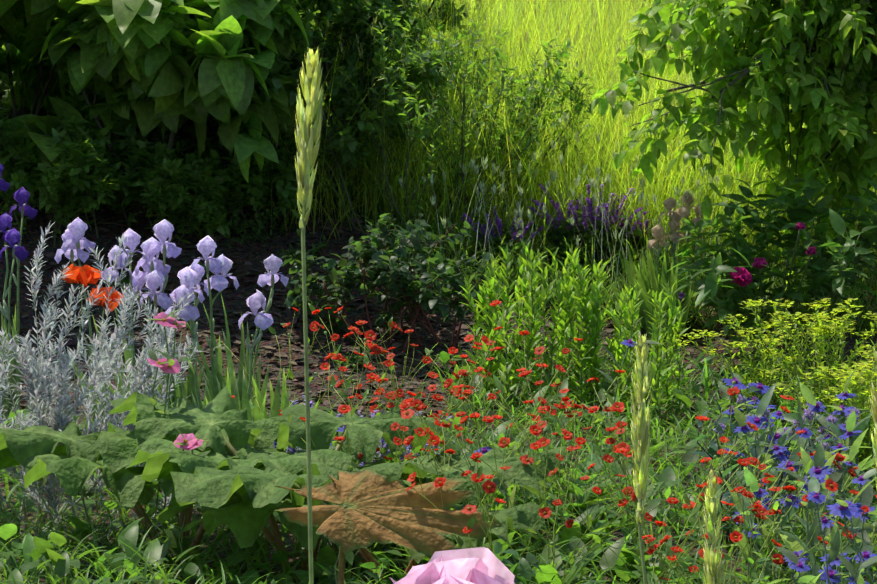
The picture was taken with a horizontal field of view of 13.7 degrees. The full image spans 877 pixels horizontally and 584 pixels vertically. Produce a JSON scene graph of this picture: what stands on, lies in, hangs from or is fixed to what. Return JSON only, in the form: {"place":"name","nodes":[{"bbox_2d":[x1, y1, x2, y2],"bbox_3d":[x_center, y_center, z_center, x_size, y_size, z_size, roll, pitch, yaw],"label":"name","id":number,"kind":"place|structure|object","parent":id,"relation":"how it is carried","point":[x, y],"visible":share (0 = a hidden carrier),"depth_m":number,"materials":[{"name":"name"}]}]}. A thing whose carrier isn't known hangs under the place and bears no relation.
{"place":"outdoors","nodes":[
{"label":"outdoors","id":0,"kind":"place"},
{"bbox_2d":[0,0,876,339],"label":"meadow grass","id":1,"kind":"structure","parent":0,"point":[598,38],"depth_m":15.96,"materials":[{"name":"green plant"}]},
{"bbox_2d":[0,0,876,583],"bbox_3d":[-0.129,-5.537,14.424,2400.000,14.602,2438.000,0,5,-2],"label":"ground","id":2,"kind":"structure","parent":0,"point":[106,242],"depth_m":15.01,"materials":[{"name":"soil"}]},
{"bbox_2d":[0,17,29,76],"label":"leaf shrub","id":3,"kind":"object","parent":2,"relation":"on","point":[4,67],"visible":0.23,"depth_m":17.15,"materials":[{"name":"green plant"}]},
{"bbox_2d":[0,4,30,56],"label":"leaf shrub","id":4,"kind":"object","parent":2,"relation":"on","point":[8,34],"visible":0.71,"depth_m":15.91,"materials":[{"name":"green plant"}]},
{"bbox_2d":[0,22,100,111],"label":"leaf shrub","id":5,"kind":"object","parent":2,"relation":"on","point":[54,90],"visible":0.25,"depth_m":17.38,"materials":[{"name":"green plant"}]},
{"bbox_2d":[6,52,122,120],"bbox_3d":[-1.871,-1.689,16.683,1.934,1.958,2.315,0,5,-2],"label":"leaf shrub","id":6,"kind":"object","parent":2,"relation":"on","point":[64,80],"visible":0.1,"depth_m":16.86,"materials":[{"name":"green plant"}]},
{"bbox_2d":[27,17,126,136],"bbox_3d":[-1.352,-1.478,16.451,1.965,1.664,1.714,-2,6,-22],"label":"leaf shrub","id":7,"kind":"object","parent":2,"relation":"on","point":[32,22],"depth_m":16.59,"materials":[{"name":"green plant"}]},
{"bbox_2d":[49,263,123,421],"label":"poppy flowers","id":8,"kind":"object","parent":2,"relation":"on","point":[84,275],"visible":0.5,"depth_m":12.12,"materials":[{"name":"orange plant"}]},
{"bbox_2d":[0,222,201,551],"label":"silver shrub","id":9,"kind":"object","parent":2,"relation":"on","point":[60,419],"visible":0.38,"depth_m":11.00,"materials":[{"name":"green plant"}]},
{"bbox_2d":[0,0,239,139],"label":"tree","id":10,"kind":"object","parent":2,"relation":"on","point":[133,30],"visible":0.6,"depth_m":15.15,"materials":[{"name":"green plant"}]},
{"bbox_2d":[0,164,288,434],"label":"iris plants","id":11,"kind":"object","parent":2,"relation":"on","point":[152,276],"visible":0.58,"depth_m":12.52,"materials":[{"name":"purple plant"}]},
{"bbox_2d":[0,0,309,222],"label":"tree","id":12,"kind":"object","parent":2,"relation":"on","point":[223,91],"visible":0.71,"depth_m":15.34,"materials":[{"name":"green plant"}]},
{"bbox_2d":[0,72,336,247],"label":"small bank shrubs","id":13,"kind":"object","parent":2,"relation":"on","point":[85,176],"visible":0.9,"depth_m":15.48,"materials":[{"name":"green plant"}]},
{"bbox_2d":[132,308,209,583],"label":"pink flowers","id":14,"kind":"object","parent":2,"relation":"on","point":[169,365],"visible":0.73,"depth_m":10.38,"materials":[{"name":"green plant"}]},
{"bbox_2d":[83,0,300,210],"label":"dense shrub","id":15,"kind":"object","parent":2,"relation":"on","point":[274,82],"visible":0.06,"depth_m":15.56,"materials":[{"name":"green plant"}]},
{"bbox_2d":[59,173,372,369],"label":"bank plants","id":16,"kind":"object","parent":2,"relation":"on","point":[253,237],"visible":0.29,"depth_m":15.54,"materials":[{"name":"green plant"}]},
{"bbox_2d":[0,386,567,583],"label":"rhubarb plant","id":17,"kind":"object","parent":2,"relation":"on","point":[242,481],"visible":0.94,"depth_m":10.15,"materials":[{"name":"green plant"}]},
{"bbox_2d":[154,0,455,214],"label":"dense shrub","id":18,"kind":"object","parent":2,"relation":"on","point":[422,65],"visible":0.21,"depth_m":15.73,"materials":[{"name":"green plant"}]},
{"bbox_2d":[298,0,365,74],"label":"dense shrub","id":19,"kind":"object","parent":2,"relation":"on","point":[343,38],"depth_m":16.31,"materials":[{"name":"green plant"}]},
{"bbox_2d":[273,0,450,206],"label":"dense shrub","id":20,"kind":"object","parent":2,"relation":"on","point":[346,145],"visible":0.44,"depth_m":15.61,"materials":[{"name":"green plant"}]},
{"bbox_2d":[269,395,454,522],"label":"nepeta plants","id":21,"kind":"object","parent":2,"relation":"on","point":[297,450],"visible":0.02,"depth_m":11.30,"materials":[{"name":"green plant"}]},
{"bbox_2d":[309,0,432,50],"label":"dense shrub","id":22,"kind":"object","parent":2,"relation":"on","point":[398,3],"visible":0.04,"depth_m":16.70,"materials":[{"name":"green plant"}]},
{"bbox_2d":[281,213,490,352],"bbox_3d":[-0.198,-0.035,14.802,0.881,0.580,0.980,0,5,-2],"label":"dark shrub","id":23,"kind":"object","parent":2,"relation":"on","point":[411,288],"visible":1,"depth_m":14.65,"materials":[{"name":"green plant"}]},
{"bbox_2d":[258,542,541,583],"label":"rose bush","id":24,"kind":"object","parent":2,"relation":"on","point":[523,573],"visible":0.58,"depth_m":8.71,"materials":[{"name":"green plant"}]},
{"bbox_2d":[338,0,480,69],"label":"dense shrub","id":25,"kind":"object","parent":2,"relation":"on","point":[446,14],"visible":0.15,"depth_m":17.40,"materials":[{"name":"green plant"}]},
{"bbox_2d":[266,0,598,245],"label":"light shrubs","id":26,"kind":"object","parent":2,"relation":"on","point":[531,91],"visible":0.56,"depth_m":15.74,"materials":[{"name":"green plant"}]},
{"bbox_2d":[0,335,876,583],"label":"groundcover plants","id":27,"kind":"object","parent":2,"relation":"on","point":[46,547],"visible":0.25,"depth_m":10.74,"materials":[{"name":"green plant"}]},
{"bbox_2d":[390,547,514,583],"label":"pink flower","id":28,"kind":"object","parent":2,"relation":"on","point":[480,565],"visible":1,"depth_m":2.49,"materials":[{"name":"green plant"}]},
{"bbox_2d":[214,299,876,583],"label":"red flowers","id":29,"kind":"object","parent":2,"relation":"on","point":[572,528],"visible":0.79,"depth_m":10.10,"materials":[{"name":"red plant"}]},
{"bbox_2d":[456,239,692,437],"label":"upright leafy plants","id":30,"kind":"object","parent":2,"relation":"on","point":[588,316],"visible":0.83,"depth_m":13.70,"materials":[{"name":"green plant"}]},
{"bbox_2d":[460,183,693,328],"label":"purple flowers","id":31,"kind":"object","parent":2,"relation":"on","point":[558,234],"visible":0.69,"depth_m":15.69,"materials":[{"name":"purple plant"}]},
{"bbox_2d":[322,338,876,583],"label":"blue flowers","id":32,"kind":"object","parent":2,"relation":"on","point":[818,491],"visible":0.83,"depth_m":9.79,"materials":[{"name":"blue plant"}]},
{"bbox_2d":[603,191,710,346],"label":"pale iris plants","id":33,"kind":"object","parent":2,"relation":"on","point":[648,281],"visible":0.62,"depth_m":15.30,"materials":[{"name":"green plant"}]},
{"bbox_2d":[591,0,876,309],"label":"tree","id":34,"kind":"object","parent":2,"relation":"on","point":[813,63],"visible":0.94,"depth_m":14.92,"materials":[{"name":"green plant"}]},
{"bbox_2d":[665,395,859,544],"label":"cornflowers","id":35,"kind":"object","parent":2,"relation":"on","point":[822,430],"visible":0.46,"depth_m":11.00,"materials":[{"name":"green plant"}]},
{"bbox_2d":[684,395,843,549],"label":"broadleaf plants","id":36,"kind":"object","parent":2,"relation":"on","point":[713,449],"visible":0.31,"depth_m":10.67,"materials":[{"name":"green plant"}]},
{"bbox_2d":[667,167,876,380],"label":"peony bush","id":37,"kind":"object","parent":2,"relation":"on","point":[735,286],"visible":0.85,"depth_m":14.68,"materials":[{"name":"green plant"}]},
{"bbox_2d":[667,298,876,487],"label":"euphorbia plant","id":38,"kind":"object","parent":2,"relation":"on","point":[820,373],"visible":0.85,"depth_m":12.63,"materials":[{"name":"yellow plant"}]},
{"bbox_2d":[295,48,876,583],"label":"grass","id":39,"kind":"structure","parent":0,"point":[307,132],"depth_m":4.20,"materials":[{"name":"green plant"}]}
]}

